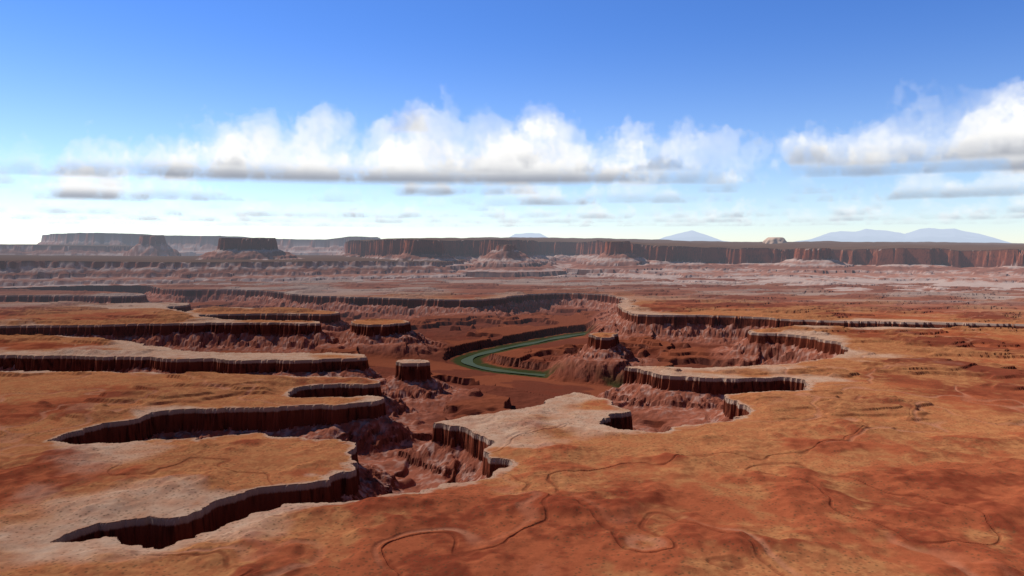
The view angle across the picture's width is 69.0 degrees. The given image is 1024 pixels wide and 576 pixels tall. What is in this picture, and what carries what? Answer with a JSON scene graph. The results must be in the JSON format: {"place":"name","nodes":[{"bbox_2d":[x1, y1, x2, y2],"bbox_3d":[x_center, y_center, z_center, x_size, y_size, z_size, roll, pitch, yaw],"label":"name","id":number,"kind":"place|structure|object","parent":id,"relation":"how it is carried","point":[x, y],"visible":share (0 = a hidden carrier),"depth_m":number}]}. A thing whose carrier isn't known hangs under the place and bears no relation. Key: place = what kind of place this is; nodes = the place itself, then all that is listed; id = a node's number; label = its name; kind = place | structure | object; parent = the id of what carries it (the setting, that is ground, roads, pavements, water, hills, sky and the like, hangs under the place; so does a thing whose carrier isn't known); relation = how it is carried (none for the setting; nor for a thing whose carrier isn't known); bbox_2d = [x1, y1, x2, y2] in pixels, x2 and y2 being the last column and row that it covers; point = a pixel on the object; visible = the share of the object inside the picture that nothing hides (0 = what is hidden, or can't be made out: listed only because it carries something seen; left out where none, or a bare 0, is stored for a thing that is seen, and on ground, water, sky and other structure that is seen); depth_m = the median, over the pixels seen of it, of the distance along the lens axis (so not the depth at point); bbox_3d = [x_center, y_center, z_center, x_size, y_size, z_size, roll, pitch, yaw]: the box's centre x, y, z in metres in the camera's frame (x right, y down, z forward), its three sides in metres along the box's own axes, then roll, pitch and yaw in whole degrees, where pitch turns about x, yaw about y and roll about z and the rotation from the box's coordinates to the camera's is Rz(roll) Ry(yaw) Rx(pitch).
{"place":"outdoors","nodes":[
{"label":"outdoors","id":0,"kind":"place"},
{"bbox_2d":[0,233,1023,575],"bbox_3d":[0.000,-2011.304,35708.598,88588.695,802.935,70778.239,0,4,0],"label":"terrain ground","id":1,"kind":"structure","parent":0,"point":[174,405],"depth_m":1862.08},
{"bbox_2d":[763,237,787,243],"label":"cleopatras chair butte","id":2,"kind":"object","parent":1,"relation":"on","point":[772,240],"visible":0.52,"depth_m":12563.43},
{"bbox_2d":[0,77,1023,226],"bbox_3d":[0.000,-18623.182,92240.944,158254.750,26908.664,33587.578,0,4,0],"label":"cloud","id":3,"kind":"structure","parent":0,"point":[511,161],"depth_m":104479.75},
{"bbox_2d":[0,0,1023,243],"label":"sky","id":4,"kind":"structure","parent":0,"point":[139,69]},
{"bbox_2d":[461,333,584,375],"bbox_3d":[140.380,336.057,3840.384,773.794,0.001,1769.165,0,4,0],"label":"river water","id":5,"kind":"structure","parent":0,"point":[468,360],"depth_m":3679.71},
{"bbox_2d":[510,228,1009,242],"bbox_3d":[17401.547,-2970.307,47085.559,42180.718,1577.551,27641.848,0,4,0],"label":"mountain terrain","id":6,"kind":"structure","parent":0,"point":[927,235],"depth_m":43670.68}
]}

